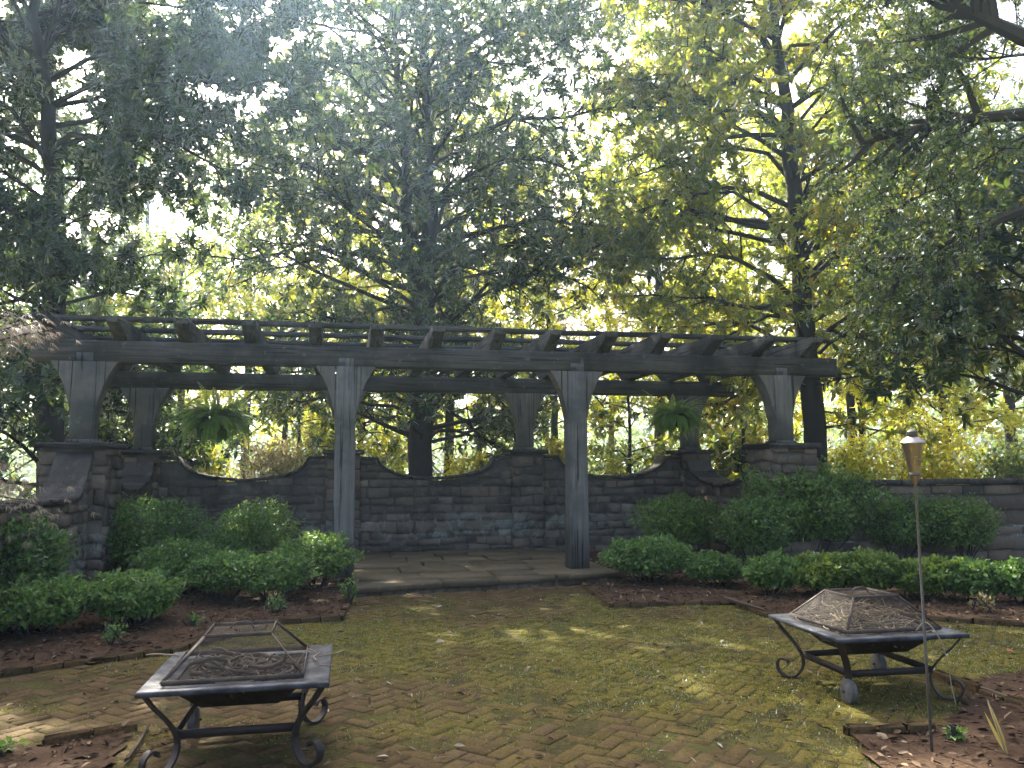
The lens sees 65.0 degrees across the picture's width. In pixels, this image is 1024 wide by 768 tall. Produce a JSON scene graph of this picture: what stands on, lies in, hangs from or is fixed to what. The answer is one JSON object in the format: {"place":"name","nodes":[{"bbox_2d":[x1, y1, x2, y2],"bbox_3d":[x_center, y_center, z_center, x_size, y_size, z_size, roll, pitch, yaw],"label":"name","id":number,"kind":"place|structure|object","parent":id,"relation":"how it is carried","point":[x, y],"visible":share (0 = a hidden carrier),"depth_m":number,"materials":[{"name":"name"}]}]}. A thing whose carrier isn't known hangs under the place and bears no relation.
{"place":"outdoors","nodes":[
{"label":"outdoors","id":0,"kind":"place"},
{"bbox_2d":[0,560,352,672],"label":"planting bed","id":1,"kind":"object","parent":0,"point":[37,640],"visible":0.2,"depth_m":7.57,"materials":[{"name":"soil"}]},
{"bbox_2d":[0,510,80,629],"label":"shrub","id":2,"kind":"object","parent":1,"relation":"on","point":[48,543],"visible":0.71,"depth_m":7.47,"materials":[{"name":"green plant"}]},
{"bbox_2d":[0,311,101,550],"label":"bronze maple","id":3,"kind":"object","parent":1,"relation":"on","point":[22,328],"visible":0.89,"depth_m":7.66,"materials":[{"name":"brown plant"}]},
{"bbox_2d":[0,571,104,635],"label":"shrub","id":4,"kind":"object","parent":1,"relation":"on","point":[55,601],"visible":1,"depth_m":7.05,"materials":[{"name":"green plant"}]},
{"bbox_2d":[100,616,130,644],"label":"plant","id":5,"kind":"object","parent":1,"relation":"on","point":[115,630],"visible":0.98,"depth_m":6.83,"materials":[{"name":"green plant"}]},
{"bbox_2d":[78,565,192,626],"bbox_3d":[-3.646,2.056,7.754,1.134,0.581,1.069,0,-6,0],"label":"shrub","id":6,"kind":"object","parent":1,"relation":"on","point":[132,593],"visible":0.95,"depth_m":7.51,"materials":[{"name":"green plant"}]},
{"bbox_2d":[103,493,230,569],"bbox_3d":[-4.923,2.060,10.648,2.166,1.225,2.057,0,-6,0],"label":"shrub","id":7,"kind":"object","parent":1,"relation":"on","point":[136,534],"visible":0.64,"depth_m":10.46,"materials":[{"name":"green plant"}]},
{"bbox_2d":[124,533,231,594],"bbox_3d":[-4.002,2.187,9.736,1.126,0.760,1.196,-7,-9,44],"label":"shrub","id":8,"kind":"object","parent":1,"relation":"on","point":[163,558],"visible":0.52,"depth_m":9.52,"materials":[{"name":"green plant"}]},
{"bbox_2d":[170,529,257,558],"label":"shrub","id":9,"kind":"object","parent":1,"relation":"on","point":[235,543],"visible":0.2,"depth_m":11.22,"materials":[{"name":"green plant"}]},
{"bbox_2d":[170,548,259,601],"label":"shrub","id":10,"kind":"object","parent":1,"relation":"on","point":[204,572],"visible":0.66,"depth_m":9.00,"materials":[{"name":"green plant"}]},
{"bbox_2d":[196,494,305,553],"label":"shrub","id":11,"kind":"object","parent":1,"relation":"on","point":[255,533],"visible":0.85,"depth_m":11.90,"materials":[{"name":"green plant"}]},
{"bbox_2d":[219,544,325,602],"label":"shrub","id":12,"kind":"object","parent":1,"relation":"on","point":[283,571],"visible":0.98,"depth_m":8.93,"materials":[{"name":"green plant"}]},
{"bbox_2d":[264,592,287,613],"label":"plant","id":13,"kind":"object","parent":1,"relation":"on","point":[272,603],"visible":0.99,"depth_m":8.27,"materials":[{"name":"green plant"}]},
{"bbox_2d":[270,529,369,588],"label":"shrub","id":14,"kind":"object","parent":1,"relation":"on","point":[316,549],"visible":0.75,"depth_m":9.91,"materials":[{"name":"green plant"}]},
{"bbox_2d":[337,572,358,603],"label":"plant","id":15,"kind":"object","parent":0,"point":[351,587],"visible":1,"depth_m":8.99,"materials":[{"name":"green plant"}]},
{"bbox_2d":[0,475,983,664],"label":"ground","id":16,"kind":"structure","parent":0,"point":[350,577],"depth_m":11.38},
{"bbox_2d":[0,452,93,630],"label":"wall","id":17,"kind":"structure","parent":16,"relation":"on","point":[71,469],"depth_m":9.49,"materials":[{"name":"stone"}]},
{"bbox_2d":[42,721,136,744],"bbox_3d":[-2.348,1.980,4.481,0.483,0.116,0.068,4,-8,-37],"label":"bed edging","id":18,"kind":"object","parent":16,"relation":"on","point":[82,733],"visible":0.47,"depth_m":4.45,"materials":[{"name":"brick"}]},
{"bbox_2d":[0,110,231,435],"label":"woodland tree","id":19,"kind":"object","parent":16,"relation":"on","point":[150,233],"visible":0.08,"depth_m":27.32,"materials":[{"name":"green plant"}]},
{"bbox_2d":[116,162,204,440],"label":"conifer","id":20,"kind":"object","parent":16,"relation":"on","point":[148,220],"visible":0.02,"depth_m":41.13,"materials":[{"name":"green plant"}]},
{"bbox_2d":[0,0,335,499],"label":"magnolia tree","id":21,"kind":"object","parent":16,"relation":"on","point":[51,261],"visible":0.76,"depth_m":15.80,"materials":[{"name":"green plant"}]},
{"bbox_2d":[0,594,351,677],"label":"bed edging","id":22,"kind":"object","parent":16,"relation":"on","point":[19,670],"visible":0.6,"depth_m":6.50,"materials":[{"name":"brick"}]},
{"bbox_2d":[89,224,278,448],"bbox_3d":[-11.428,-0.395,27.335,5.921,9.968,6.221,4,-8,-33],"label":"woodland tree","id":23,"kind":"object","parent":16,"relation":"on","point":[175,268],"visible":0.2,"depth_m":27.04,"materials":[{"name":"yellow plant"}]},
{"bbox_2d":[167,440,245,481],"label":"bush","id":24,"kind":"object","parent":16,"relation":"on","point":[213,472],"visible":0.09,"depth_m":18.89,"materials":[{"name":"yellow plant"}]},
{"bbox_2d":[158,136,333,478],"bbox_3d":[-10.249,-2.591,31.552,6.947,15.222,6.766,-5,-8,36],"label":"woodland tree","id":25,"kind":"object","parent":16,"relation":"on","point":[280,262],"visible":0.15,"depth_m":30.97,"materials":[{"name":"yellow plant"}]},
{"bbox_2d":[165,272,366,472],"bbox_3d":[-9.279,0.142,30.845,6.950,9.642,7.698,-6,-9,44],"label":"woodland tree","id":26,"kind":"object","parent":16,"relation":"on","point":[283,431],"visible":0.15,"depth_m":30.62,"materials":[{"name":"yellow plant"}]},
{"bbox_2d":[228,432,316,480],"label":"bush","id":27,"kind":"object","parent":16,"relation":"on","point":[279,457],"visible":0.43,"depth_m":20.15,"materials":[{"name":"green plant"}]},
{"bbox_2d":[235,330,356,481],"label":"young magnolia","id":28,"kind":"object","parent":16,"relation":"on","point":[270,413],"visible":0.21,"depth_m":20.76,"materials":[{"name":"green plant"}]},
{"bbox_2d":[290,414,357,463],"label":"bush","id":29,"kind":"object","parent":16,"relation":"on","point":[319,434],"visible":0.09,"depth_m":21.71,"materials":[{"name":"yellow plant"}]},
{"bbox_2d":[240,31,453,449],"bbox_3d":[-6.155,-4.388,29.457,9.058,18.277,10.634,0,-6,0],"label":"woodland tree","id":30,"kind":"object","parent":16,"relation":"on","point":[358,238],"visible":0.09,"depth_m":28.42,"materials":[{"name":"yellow plant"}]},
{"bbox_2d":[279,287,443,456],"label":"woodland tree","id":31,"kind":"object","parent":16,"relation":"on","point":[381,321],"visible":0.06,"depth_m":28.43,"materials":[{"name":"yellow plant"}]},
{"bbox_2d":[356,425,407,474],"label":"bush","id":32,"kind":"object","parent":16,"relation":"on","point":[373,451],"visible":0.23,"depth_m":22.74,"materials":[{"name":"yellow plant"}]},
{"bbox_2d":[323,222,471,470],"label":"woodland tree","id":33,"kind":"object","parent":16,"relation":"on","point":[367,265],"visible":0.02,"depth_m":41.73,"materials":[{"name":"green plant"}]},
{"bbox_2d":[34,442,821,583],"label":"garden wall","id":34,"kind":"structure","parent":16,"relation":"on","point":[513,499],"depth_m":14.04,"materials":[{"name":"stone"}]},
{"bbox_2d":[140,0,716,479],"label":"magnolia tree","id":35,"kind":"object","parent":16,"relation":"on","point":[426,236],"visible":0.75,"depth_m":18.56,"materials":[{"name":"green plant"}]},
{"bbox_2d":[326,31,568,475],"bbox_3d":[-2.050,-4.237,27.169,8.228,17.414,9.194,0,-6,0],"label":"woodland tree","id":36,"kind":"object","parent":16,"relation":"on","point":[448,417],"visible":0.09,"depth_m":26.98,"materials":[{"name":"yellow plant"}]},
{"bbox_2d":[435,447,499,479],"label":"bush","id":37,"kind":"object","parent":16,"relation":"on","point":[462,464],"visible":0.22,"depth_m":21.67,"materials":[{"name":"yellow plant"}]},
{"bbox_2d":[403,272,566,454],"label":"woodland tree","id":38,"kind":"object","parent":16,"relation":"on","point":[516,324],"visible":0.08,"depth_m":29.89,"materials":[{"name":"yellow plant"}]},
{"bbox_2d":[353,557,617,597],"bbox_3d":[-0.588,2.779,12.015,3.570,0.099,4.278,1,-6,-12],"label":"terrace footing","id":39,"kind":"object","parent":16,"relation":"on","point":[496,587],"visible":0.21,"depth_m":10.27,"materials":[{"name":"beige stone"}]},
{"bbox_2d":[351,547,621,593],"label":"stone terrace","id":40,"kind":"structure","parent":39,"relation":"on","point":[376,572],"depth_m":11.27,"materials":[{"name":"stone"}]},
{"bbox_2d":[20,312,836,577],"bbox_3d":[-1.004,1.072,12.890,11.717,3.441,4.306,1,-6,-12],"label":"pergola","id":41,"kind":"object","parent":40,"relation":"on","point":[91,369],"visible":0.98,"depth_m":11.62,"materials":[{"name":"grey wood"}]},
{"bbox_2d":[160,376,264,451],"bbox_3d":[-4.837,0.408,12.963,1.683,1.423,1.646,0,-6,0],"label":"hanging fern","id":42,"kind":"object","parent":41,"relation":"hanging from","point":[214,420],"visible":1,"depth_m":12.69,"materials":[{"name":"green plant"}]},
{"bbox_2d":[638,386,708,439],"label":"hanging fern","id":43,"kind":"object","parent":41,"relation":"hanging from","point":[671,418],"visible":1,"depth_m":13.08,"materials":[{"name":"green plant"}]},
{"bbox_2d":[457,312,563,467],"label":"young magnolia","id":44,"kind":"object","parent":16,"relation":"on","point":[555,408],"visible":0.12,"depth_m":21.80,"materials":[{"name":"green plant"}]},
{"bbox_2d":[0,556,1023,767],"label":"mulch","id":45,"kind":"object","parent":16,"relation":"on","point":[881,758],"visible":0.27,"depth_m":7.56,"materials":[{"name":"wood"}]},
{"bbox_2d":[0,379,1023,493],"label":"woods","id":46,"kind":"object","parent":16,"relation":"on","point":[637,435],"visible":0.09,"depth_m":64.16,"materials":[{"name":"green plant"}]},
{"bbox_2d":[440,92,622,426],"bbox_3d":[0.239,-3.883,35.034,8.140,18.424,8.190,-6,-8,39],"label":"woodland tree","id":47,"kind":"object","parent":16,"relation":"on","point":[567,313],"visible":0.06,"depth_m":34.93,"materials":[{"name":"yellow plant"}]},
{"bbox_2d":[481,238,613,453],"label":"woodland tree","id":48,"kind":"object","parent":16,"relation":"on","point":[554,416],"visible":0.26,"depth_m":26.00,"materials":[{"name":"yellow plant"}]},
{"bbox_2d":[499,270,604,445],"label":"woodland tree","id":49,"kind":"object","parent":16,"relation":"on","point":[562,299],"visible":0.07,"depth_m":41.95,"materials":[{"name":"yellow plant"}]},
{"bbox_2d":[535,429,588,470],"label":"bush","id":50,"kind":"object","parent":16,"relation":"on","point":[553,450],"visible":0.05,"depth_m":20.78,"materials":[{"name":"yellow plant"}]},
{"bbox_2d":[555,175,655,456],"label":"woodland tree","id":51,"kind":"object","parent":16,"relation":"on","point":[586,324],"visible":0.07,"depth_m":33.12,"materials":[{"name":"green plant"}]},
{"bbox_2d":[587,433,649,478],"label":"bush","id":52,"kind":"object","parent":16,"relation":"on","point":[594,462],"visible":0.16,"depth_m":23.75,"materials":[{"name":"green plant"}]},
{"bbox_2d":[587,330,679,478],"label":"young magnolia","id":53,"kind":"object","parent":16,"relation":"on","point":[614,466],"visible":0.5,"depth_m":20.52,"materials":[{"name":"green plant"}]},
{"bbox_2d":[571,203,717,451],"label":"woodland tree","id":54,"kind":"object","parent":16,"relation":"on","point":[604,307],"visible":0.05,"depth_m":31.49,"materials":[{"name":"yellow plant"}]},
{"bbox_2d":[519,0,779,455],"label":"woodland tree","id":55,"kind":"object","parent":16,"relation":"on","point":[657,285],"visible":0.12,"depth_m":27.85,"materials":[{"name":"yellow plant"}]},
{"bbox_2d":[582,582,734,608],"bbox_3d":[1.665,2.507,9.514,1.421,0.133,1.678,0,-6,-6],"label":"bed edging","id":56,"kind":"object","parent":16,"relation":"on","point":[607,602],"visible":0.59,"depth_m":8.73,"materials":[{"name":"brick"}]},
{"bbox_2d":[638,265,802,454],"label":"woodland tree","id":57,"kind":"object","parent":16,"relation":"on","point":[748,405],"visible":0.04,"depth_m":26.93,"materials":[{"name":"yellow plant"}]},
{"bbox_2d":[705,417,768,479],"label":"bush","id":58,"kind":"object","parent":16,"relation":"on","point":[720,461],"visible":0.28,"depth_m":19.65,"materials":[{"name":"green plant"}]},
{"bbox_2d":[629,37,858,442],"bbox_3d":[9.891,-5.033,33.721,9.550,20.292,9.895,-4,-7,28],"label":"woodland tree","id":59,"kind":"object","parent":16,"relation":"on","point":[758,214],"visible":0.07,"depth_m":33.11,"materials":[{"name":"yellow plant"}]},
{"bbox_2d":[699,324,803,480],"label":"young magnolia","id":60,"kind":"object","parent":16,"relation":"on","point":[714,443],"visible":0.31,"depth_m":18.92,"materials":[{"name":"green plant"}]},
{"bbox_2d":[558,0,1023,477],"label":"magnolia tree","id":61,"kind":"object","parent":16,"relation":"on","point":[676,201],"visible":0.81,"depth_m":16.90,"materials":[{"name":"green plant"}]},
{"bbox_2d":[724,55,967,470],"bbox_3d":[12.515,-4.056,29.644,9.373,17.409,9.072,0,-6,0],"label":"woodland tree","id":62,"kind":"object","parent":16,"relation":"on","point":[850,401],"visible":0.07,"depth_m":29.58,"materials":[{"name":"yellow plant"}]},
{"bbox_2d":[827,430,899,485],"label":"bush","id":63,"kind":"object","parent":16,"relation":"on","point":[856,456],"visible":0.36,"depth_m":20.64,"materials":[{"name":"yellow plant"}]},
{"bbox_2d":[788,270,961,477],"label":"woodland tree","id":64,"kind":"object","parent":16,"relation":"on","point":[851,388],"visible":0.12,"depth_m":28.41,"materials":[{"name":"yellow plant"}]},
{"bbox_2d":[735,602,1023,626],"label":"bed edging","id":65,"kind":"object","parent":16,"relation":"on","point":[986,621],"visible":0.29,"depth_m":7.66,"materials":[{"name":"brick"}]},
{"bbox_2d":[843,721,935,735],"bbox_3d":[2.090,1.939,4.453,0.522,0.121,0.070,0,-6,-6],"label":"bed edging","id":66,"kind":"object","parent":16,"relation":"on","point":[910,727],"visible":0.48,"depth_m":4.44,"materials":[{"name":"wood"}]},
{"bbox_2d":[793,0,1023,380],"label":"overhanging tree","id":67,"kind":"object","parent":16,"relation":"on","point":[940,51],"visible":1,"depth_m":9.14,"materials":[{"name":"green plant"}]},
{"bbox_2d":[820,106,1023,429],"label":"magnolia tree","id":68,"kind":"object","parent":16,"relation":"on","point":[1008,191],"visible":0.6,"depth_m":15.00,"materials":[{"name":"green plant"}]},
{"bbox_2d":[821,478,1023,559],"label":"boundary wall","id":69,"kind":"structure","parent":16,"relation":"on","point":[1007,494],"depth_m":12.64,"materials":[{"name":"beige stone"}]},
{"bbox_2d":[831,323,1023,476],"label":"woodland tree","id":70,"kind":"object","parent":16,"relation":"on","point":[940,402],"visible":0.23,"depth_m":26.55,"materials":[{"name":"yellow plant"}]},
{"bbox_2d":[870,402,997,485],"bbox_3d":[10.367,2.032,19.827,2.918,3.179,2.644,0,-6,0],"label":"bush","id":71,"kind":"object","parent":16,"relation":"on","point":[935,470],"visible":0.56,"depth_m":19.60,"materials":[{"name":"yellow plant"}]},
{"bbox_2d":[893,68,1023,458],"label":"woodland tree","id":72,"kind":"object","parent":16,"relation":"on","point":[1008,400],"visible":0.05,"depth_m":28.90,"materials":[{"name":"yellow plant"}]},
{"bbox_2d":[915,185,1023,455],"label":"woodland tree","id":73,"kind":"object","parent":16,"relation":"on","point":[1014,408],"depth_m":34.03,"materials":[{"name":"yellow plant"}]},
{"bbox_2d":[932,669,1023,705],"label":"bed edging","id":74,"kind":"object","parent":16,"relation":"on","point":[944,677],"visible":0.43,"depth_m":5.28,"materials":[{"name":"wood"}]},
{"bbox_2d":[967,431,1023,478],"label":"bush","id":75,"kind":"object","parent":16,"relation":"on","point":[1007,466],"visible":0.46,"depth_m":19.25,"materials":[{"name":"green plant"}]},
{"bbox_2d":[0,585,1023,767],"bbox_3d":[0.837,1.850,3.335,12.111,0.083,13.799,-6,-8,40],"label":"brick paving","id":76,"kind":"structure","parent":0,"point":[71,712],"depth_m":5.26,"materials":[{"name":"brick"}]},
{"bbox_2d":[0,730,132,767],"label":"soil patch","id":77,"kind":"object","parent":76,"relation":"on","point":[43,757],"visible":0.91,"depth_m":4.21,"materials":[{"name":"soil"}]},
{"bbox_2d":[0,735,29,756],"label":"plant","id":78,"kind":"object","parent":77,"relation":"on","point":[9,740],"visible":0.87,"depth_m":4.18,"materials":[{"name":"green plant"}]},
{"bbox_2d":[124,725,148,761],"bbox_3d":[-2.013,1.928,4.335,0.030,0.027,0.578,1,-6,-14],"label":"stick","id":79,"kind":"object","parent":76,"relation":"on","point":[133,750],"visible":1,"depth_m":4.24,"materials":[{"name":"wood"}]},
{"bbox_2d":[134,620,332,767],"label":"fire pit","id":80,"kind":"object","parent":76,"relation":"on","point":[170,676],"visible":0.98,"depth_m":4.06,"materials":[{"name":"grey metal"}]},
{"bbox_2d":[186,647,305,698],"bbox_3d":[-1.438,1.543,4.338,0.608,0.243,0.618,1,-6,-11],"label":"twig pile","id":81,"kind":"object","parent":80,"relation":"in","point":[238,664],"visible":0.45,"depth_m":4.27,"materials":[{"name":"wood"}]},
{"bbox_2d":[0,581,1023,767],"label":"leaf litter","id":82,"kind":"object","parent":76,"relation":"on","point":[869,765],"visible":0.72,"depth_m":5.64,"materials":[{"name":"plant"}]},
{"bbox_2d":[1,588,1023,767],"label":"moss","id":83,"kind":"object","parent":76,"relation":"on","point":[653,669],"visible":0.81,"depth_m":6.10,"materials":[{"name":"green plant"}]},
{"bbox_2d":[768,586,969,703],"bbox_3d":[2.362,1.704,5.414,0.900,0.668,0.900,1,-6,-9],"label":"fire pit","id":84,"kind":"object","parent":76,"relation":"on","point":[880,648],"visible":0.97,"depth_m":5.17,"materials":[{"name":"black metal"}]},
{"bbox_2d":[803,591,930,648],"bbox_3d":[2.361,1.587,5.427,0.608,0.333,0.607,1,-6,-9],"label":"twig pile","id":85,"kind":"object","parent":84,"relation":"in","point":[863,618],"visible":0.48,"depth_m":5.37,"materials":[{"name":"wood"}]},
{"bbox_2d":[851,669,1023,767],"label":"soil patch","id":86,"kind":"object","parent":76,"relation":"on","point":[920,755],"visible":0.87,"depth_m":4.30,"materials":[{"name":"soil"}]},
{"bbox_2d":[899,430,932,751],"bbox_3d":[2.110,1.099,4.162,0.129,1.721,0.187,0,-6,0],"label":"garden torch","id":87,"kind":"object","parent":86,"relation":"on","point":[912,442],"visible":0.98,"depth_m":4.18,"materials":[{"name":"metal"}]},
{"bbox_2d":[943,724,967,741],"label":"plant","id":88,"kind":"object","parent":86,"relation":"on","point":[952,732],"visible":0.98,"depth_m":4.31,"materials":[{"name":"green plant"}]},
{"bbox_2d":[985,700,1007,754],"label":"yellow stalk","id":89,"kind":"object","parent":86,"relation":"on","point":[1001,740],"visible":0.88,"depth_m":4.15,"materials":[{"name":"plant"}]},
{"bbox_2d":[0,0,1023,479],"label":"sky","id":90,"kind":"structure","parent":0,"point":[800,22],"materials":[{"name":"white"}]},
{"bbox_2d":[561,547,1023,624],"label":"planting bed","id":91,"kind":"object","parent":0,"point":[609,593],"visible":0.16,"depth_m":9.07,"materials":[{"name":"soil"}]},
{"bbox_2d":[595,530,700,581],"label":"shrub","id":92,"kind":"object","parent":91,"relation":"on","point":[655,555],"visible":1,"depth_m":10.20,"materials":[{"name":"green plant"}]},
{"bbox_2d":[625,491,729,553],"bbox_3d":[2.655,2.297,13.093,1.822,1.183,1.477,1,-7,-15],"label":"shrub","id":93,"kind":"object","parent":91,"relation":"on","point":[686,525],"visible":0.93,"depth_m":12.78,"materials":[{"name":"green plant"}]},
{"bbox_2d":[677,548,747,585],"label":"shrub","id":94,"kind":"object","parent":91,"relation":"on","point":[709,565],"visible":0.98,"depth_m":9.88,"materials":[{"name":"green plant"}]},
{"bbox_2d":[709,492,802,557],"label":"shrub","id":95,"kind":"object","parent":91,"relation":"on","point":[744,533],"visible":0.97,"depth_m":11.42,"materials":[{"name":"green plant"}]},
{"bbox_2d":[734,547,800,593],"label":"shrub","id":96,"kind":"object","parent":91,"relation":"on","point":[773,569],"visible":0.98,"depth_m":9.17,"materials":[{"name":"green plant"}]},
{"bbox_2d":[692,455,904,552],"bbox_3d":[4.314,1.915,12.066,2.696,1.696,1.793,2,-7,-24],"label":"shrub","id":97,"kind":"object","parent":91,"relation":"on","point":[840,518],"visible":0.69,"depth_m":11.78,"materials":[{"name":"green plant"}]},
{"bbox_2d":[790,549,855,595],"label":"shrub","id":98,"kind":"object","parent":91,"relation":"on","point":[818,571],"visible":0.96,"depth_m":9.04,"materials":[{"name":"green plant"}]},
{"bbox_2d":[831,545,905,598],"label":"shrub","id":99,"kind":"object","parent":91,"relation":"on","point":[869,567],"visible":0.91,"depth_m":8.91,"materials":[{"name":"green plant"}]},
{"bbox_2d":[854,490,965,558],"bbox_3d":[5.876,2.195,12.441,1.862,1.202,1.761,0,-6,0],"label":"shrub","id":100,"kind":"object","parent":91,"relation":"on","point":[901,536],"visible":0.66,"depth_m":12.07,"materials":[{"name":"green plant"}]},
{"bbox_2d":[883,553,957,598],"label":"shrub","id":101,"kind":"object","parent":91,"relation":"on","point":[935,567],"visible":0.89,"depth_m":8.72,"materials":[{"name":"green plant"}]},
{"bbox_2d":[919,491,1011,559],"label":"shrub","id":102,"kind":"object","parent":91,"relation":"on","point":[967,531],"visible":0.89,"depth_m":12.03,"materials":[{"name":"green plant"}]},
{"bbox_2d":[941,555,1012,599],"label":"shrub","id":103,"kind":"object","parent":91,"relation":"on","point":[972,575],"visible":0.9,"depth_m":8.54,"materials":[{"name":"green plant"}]},
{"bbox_2d":[967,590,997,612],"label":"plant","id":104,"kind":"object","parent":91,"relation":"on","point":[982,602],"visible":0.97,"depth_m":7.99,"materials":[{"name":"beige plant"}]},
{"bbox_2d":[986,556,1023,601],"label":"shrub","id":105,"kind":"object","parent":91,"relation":"on","point":[1013,567],"visible":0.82,"depth_m":8.43,"materials":[{"name":"green plant"}]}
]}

